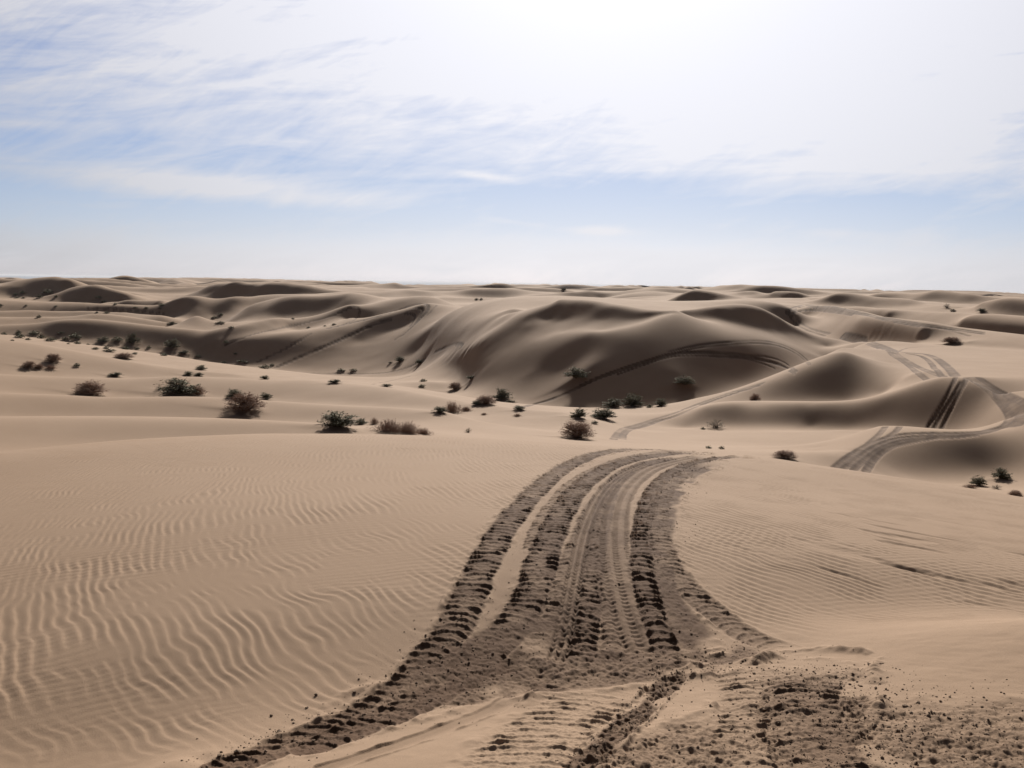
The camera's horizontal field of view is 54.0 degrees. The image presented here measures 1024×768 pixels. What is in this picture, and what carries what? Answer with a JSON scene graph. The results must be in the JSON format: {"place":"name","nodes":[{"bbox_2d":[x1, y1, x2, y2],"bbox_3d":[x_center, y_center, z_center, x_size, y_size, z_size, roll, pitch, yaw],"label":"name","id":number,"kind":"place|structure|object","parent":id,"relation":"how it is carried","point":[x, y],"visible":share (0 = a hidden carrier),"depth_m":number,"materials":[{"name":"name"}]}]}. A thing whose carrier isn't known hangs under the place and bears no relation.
{"place":"outdoors","nodes":[
{"label":"outdoors","id":0,"kind":"place"},
{"bbox_2d":[0,276,1023,767],"bbox_3d":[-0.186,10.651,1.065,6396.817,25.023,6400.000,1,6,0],"label":"sand","id":1,"kind":"structure","parent":0,"point":[180,574],"depth_m":8.51,"materials":[{"name":"beige sand"}]},
{"bbox_2d":[20,361,35,367],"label":"dry shrub","id":2,"kind":"object","parent":1,"relation":"on","point":[28,364],"visible":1,"depth_m":57.60,"materials":[{"name":"brown plant"}]},
{"bbox_2d":[29,330,39,334],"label":"shrub","id":3,"kind":"object","parent":1,"relation":"on","point":[33,332],"visible":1,"depth_m":113.36,"materials":[{"name":"green plant"}]},
{"bbox_2d":[43,365,57,368],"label":"grass tuft","id":4,"kind":"object","parent":1,"relation":"on","point":[52,367],"visible":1,"depth_m":58.14,"materials":[{"name":"brown plant"}]},
{"bbox_2d":[44,353,62,361],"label":"dry shrub","id":5,"kind":"object","parent":1,"relation":"on","point":[52,357],"visible":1,"depth_m":59.47,"materials":[{"name":"brown plant"}]},
{"bbox_2d":[68,332,80,337],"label":"shrub","id":6,"kind":"object","parent":1,"relation":"on","point":[75,336],"visible":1,"depth_m":113.05,"materials":[{"name":"green plant"}]},
{"bbox_2d":[71,379,106,393],"bbox_3d":[-18.145,0.128,43.195,1.624,0.685,1.618,1,6,3],"label":"dry shrub","id":7,"kind":"object","parent":1,"relation":"on","point":[89,387],"visible":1,"depth_m":43.02,"materials":[{"name":"brown plant"}]},
{"bbox_2d":[95,336,109,341],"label":"leafy shrub","id":8,"kind":"object","parent":1,"relation":"on","point":[103,339],"visible":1,"depth_m":112.45,"materials":[{"name":"green plant"}]},
{"bbox_2d":[109,372,123,375],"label":"leafy shrub","id":9,"kind":"object","parent":1,"relation":"on","point":[114,374],"visible":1,"depth_m":58.90,"materials":[{"name":"green plant"}]},
{"bbox_2d":[110,337,122,340],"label":"shrub","id":10,"kind":"object","parent":1,"relation":"on","point":[117,338],"visible":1,"depth_m":113.12,"materials":[{"name":"green plant"}]},
{"bbox_2d":[111,352,135,357],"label":"dry shrub","id":11,"kind":"object","parent":1,"relation":"on","point":[122,355],"visible":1,"depth_m":86.28,"materials":[{"name":"brown plant"}]},
{"bbox_2d":[125,332,141,343],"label":"leafy shrub","id":12,"kind":"object","parent":1,"relation":"on","point":[131,339],"visible":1,"depth_m":112.78,"materials":[{"name":"green plant"}]},
{"bbox_2d":[162,337,180,347],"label":"leafy shrub","id":13,"kind":"object","parent":1,"relation":"on","point":[172,343],"visible":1,"depth_m":112.45,"materials":[{"name":"green plant"}]},
{"bbox_2d":[153,377,200,394],"bbox_3d":[-14.871,0.067,44.721,2.044,0.886,2.063,-2,6,-24],"label":"leafy shrub","id":14,"kind":"object","parent":1,"relation":"on","point":[175,388],"visible":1,"depth_m":44.50,"materials":[{"name":"green plant"}]},
{"bbox_2d":[178,350,191,353],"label":"leafy shrub","id":15,"kind":"object","parent":1,"relation":"on","point":[183,351],"visible":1,"depth_m":111.57,"materials":[{"name":"green plant"}]},
{"bbox_2d":[183,371,195,375],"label":"leafy shrub","id":16,"kind":"object","parent":1,"relation":"on","point":[187,373],"visible":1,"depth_m":62.08,"materials":[{"name":"green plant"}]},
{"bbox_2d":[191,385,208,394],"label":"grass tuft","id":17,"kind":"object","parent":1,"relation":"on","point":[200,390],"visible":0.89,"depth_m":44.98,"materials":[{"name":"brown plant"}]},
{"bbox_2d":[195,364,207,368],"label":"leafy shrub","id":18,"kind":"object","parent":1,"relation":"on","point":[201,367],"visible":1,"depth_m":83.09,"materials":[{"name":"green plant"}]},
{"bbox_2d":[225,388,244,397],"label":"leafy shrub","id":19,"kind":"object","parent":1,"relation":"on","point":[234,391],"visible":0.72,"depth_m":33.00,"materials":[{"name":"green plant"}]},
{"bbox_2d":[221,392,266,411],"bbox_3d":[-8.406,0.523,31.539,1.402,0.638,1.478,3,6,23],"label":"dry shrub","id":20,"kind":"object","parent":1,"relation":"on","point":[246,402],"visible":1,"depth_m":31.38,"materials":[{"name":"brown plant"}]},
{"bbox_2d":[260,392,272,399],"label":"leafy shrub","id":21,"kind":"object","parent":1,"relation":"on","point":[267,396],"visible":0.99,"depth_m":44.43,"materials":[{"name":"green plant"}]},
{"bbox_2d":[317,410,360,426],"bbox_3d":[-3.861,0.774,22.125,1.027,0.414,0.975,2,6,11],"label":"leafy shrub","id":22,"kind":"object","parent":1,"relation":"on","point":[334,418],"visible":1,"depth_m":22.04,"materials":[{"name":"green plant"}]},
{"bbox_2d":[353,417,368,423],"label":"leafy shrub","id":23,"kind":"object","parent":1,"relation":"on","point":[362,421],"visible":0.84,"depth_m":29.59,"materials":[{"name":"green plant"}]},
{"bbox_2d":[368,417,378,424],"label":"grass tuft","id":24,"kind":"object","parent":1,"relation":"on","point":[374,421],"visible":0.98,"depth_m":29.43,"materials":[{"name":"brown plant"}]},
{"bbox_2d":[367,418,411,432],"bbox_3d":[-2.792,0.928,22.465,1.125,0.302,0.708,1,6,3],"label":"grass tuft","id":25,"kind":"object","parent":1,"relation":"on","point":[390,425],"visible":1,"depth_m":22.41,"materials":[{"name":"brown plant"}]},
{"bbox_2d":[395,356,404,361],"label":"leafy shrub","id":26,"kind":"object","parent":1,"relation":"on","point":[399,359],"visible":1,"depth_m":101.88,"materials":[{"name":"green plant"}]},
{"bbox_2d":[396,421,422,434],"bbox_3d":[-2.421,0.975,22.586,0.850,0.300,0.751,4,6,28],"label":"grass tuft","id":27,"kind":"object","parent":1,"relation":"on","point":[409,429],"visible":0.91,"depth_m":22.57,"materials":[{"name":"brown plant"}]},
{"bbox_2d":[416,428,434,434],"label":"grass tuft","id":28,"kind":"object","parent":1,"relation":"on","point":[425,432],"visible":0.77,"depth_m":22.88,"materials":[{"name":"brown plant"}]},
{"bbox_2d":[431,406,446,411],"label":"leafy shrub","id":29,"kind":"object","parent":1,"relation":"on","point":[441,409],"visible":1,"depth_m":30.89,"materials":[{"name":"green plant"}]},
{"bbox_2d":[447,382,460,389],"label":"dry shrub","id":30,"kind":"object","parent":1,"relation":"on","point":[454,385],"visible":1,"depth_m":73.19,"materials":[{"name":"brown plant"}]},
{"bbox_2d":[445,400,468,412],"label":"grass tuft","id":31,"kind":"object","parent":1,"relation":"on","point":[452,408],"visible":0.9,"depth_m":37.83,"materials":[{"name":"brown plant"}]},
{"bbox_2d":[470,400,480,404],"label":"leafy shrub","id":32,"kind":"object","parent":1,"relation":"on","point":[476,402],"visible":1,"depth_m":39.37,"materials":[{"name":"green plant"}]},
{"bbox_2d":[475,394,498,404],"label":"dry shrub","id":33,"kind":"object","parent":1,"relation":"on","point":[485,400],"visible":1,"depth_m":39.53,"materials":[{"name":"brown plant"}]},
{"bbox_2d":[492,388,512,398],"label":"leafy shrub","id":34,"kind":"object","parent":1,"relation":"on","point":[501,393],"visible":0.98,"depth_m":65.13,"materials":[{"name":"green plant"}]},
{"bbox_2d":[512,405,524,409],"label":"leafy shrub","id":35,"kind":"object","parent":1,"relation":"on","point":[519,407],"visible":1,"depth_m":37.88,"materials":[{"name":"green plant"}]},
{"bbox_2d":[563,366,588,377],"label":"leafy shrub","id":36,"kind":"object","parent":1,"relation":"on","point":[576,373],"visible":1,"depth_m":64.16,"materials":[{"name":"green plant"}]},
{"bbox_2d":[558,420,596,438],"bbox_3d":[1.839,1.257,27.897,1.109,0.537,1.206,0,6,-11],"label":"dry shrub","id":37,"kind":"object","parent":1,"relation":"on","point":[579,430],"visible":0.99,"depth_m":27.77,"materials":[{"name":"brown plant"}]},
{"bbox_2d":[570,407,589,417],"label":"leafy shrub","id":38,"kind":"object","parent":1,"relation":"on","point":[580,412],"visible":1,"depth_m":36.19,"materials":[{"name":"green plant"}]},
{"bbox_2d":[163,448,1023,767],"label":"sand clods","id":39,"kind":"object","parent":1,"relation":"on","point":[691,690],"visible":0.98,"depth_m":3.99,"materials":[{"name":"brown sand"}]},
{"bbox_2d":[590,407,617,418],"bbox_3d":[3.469,1.117,38.386,1.179,0.509,1.011,-1,6,-22],"label":"leafy shrub","id":40,"kind":"object","parent":1,"relation":"on","point":[603,413],"visible":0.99,"depth_m":38.29,"materials":[{"name":"green plant"}]},
{"bbox_2d":[199,304,1023,767],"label":"tyre tracks","id":41,"kind":"object","parent":1,"relation":"on","point":[595,558],"visible":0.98,"depth_m":4.77},
{"bbox_2d":[600,397,626,406],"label":"leafy shrub","id":42,"kind":"object","parent":1,"relation":"on","point":[613,402],"visible":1,"depth_m":48.39,"materials":[{"name":"green plant"}]},
{"bbox_2d":[622,392,643,406],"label":"leafy shrub","id":43,"kind":"object","parent":1,"relation":"on","point":[631,400],"visible":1,"depth_m":48.48,"materials":[{"name":"green plant"}]},
{"bbox_2d":[652,398,667,405],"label":"leafy shrub","id":44,"kind":"object","parent":1,"relation":"on","point":[661,402],"visible":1,"depth_m":47.66,"materials":[{"name":"green plant"}]},
{"bbox_2d":[673,375,694,384],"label":"leafy shrub","id":45,"kind":"object","parent":1,"relation":"on","point":[684,380],"visible":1,"depth_m":61.83,"materials":[{"name":"green plant"}]},
{"bbox_2d":[706,420,724,427],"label":"bare shrub","id":46,"kind":"object","parent":1,"relation":"on","point":[716,426],"visible":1,"depth_m":37.91,"materials":[{"name":"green plant"}]},
{"bbox_2d":[749,393,761,400],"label":"dry shrub","id":47,"kind":"object","parent":1,"relation":"on","point":[754,397],"visible":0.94,"depth_m":41.70,"materials":[{"name":"brown plant"}]},
{"bbox_2d":[770,450,799,458],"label":"dry shrub","id":48,"kind":"object","parent":1,"relation":"on","point":[781,454],"visible":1,"depth_m":23.21,"materials":[{"name":"brown plant"}]},
{"bbox_2d":[940,336,961,342],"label":"dry shrub","id":49,"kind":"object","parent":1,"relation":"on","point":[952,340],"visible":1,"depth_m":68.37,"materials":[{"name":"brown plant"}]},
{"bbox_2d":[963,484,979,487],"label":"grass tuft","id":50,"kind":"object","parent":1,"relation":"on","point":[970,485],"visible":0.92,"depth_m":22.80,"materials":[{"name":"brown plant"}]},
{"bbox_2d":[968,475,987,484],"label":"leafy shrub","id":51,"kind":"object","parent":1,"relation":"on","point":[977,481],"visible":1,"depth_m":23.95,"materials":[{"name":"green plant"}]},
{"bbox_2d":[991,467,1012,478],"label":"leafy shrub","id":52,"kind":"object","parent":1,"relation":"on","point":[1001,474],"visible":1,"depth_m":24.68,"materials":[{"name":"green plant"}]},
{"bbox_2d":[1007,490,1023,496],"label":"dry shrub","id":53,"kind":"object","parent":1,"relation":"on","point":[1015,493],"visible":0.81,"depth_m":20.50,"materials":[{"name":"brown plant"}]},
{"bbox_2d":[0,275,1023,293],"bbox_3d":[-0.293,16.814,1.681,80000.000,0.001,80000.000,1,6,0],"label":"distant plain","id":54,"kind":"structure","parent":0,"point":[30,277],"depth_m":13336.98,"materials":[{"name":"beige sand"}]},
{"bbox_2d":[0,0,1023,292],"label":"sky","id":55,"kind":"structure","parent":0,"point":[820,144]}
]}

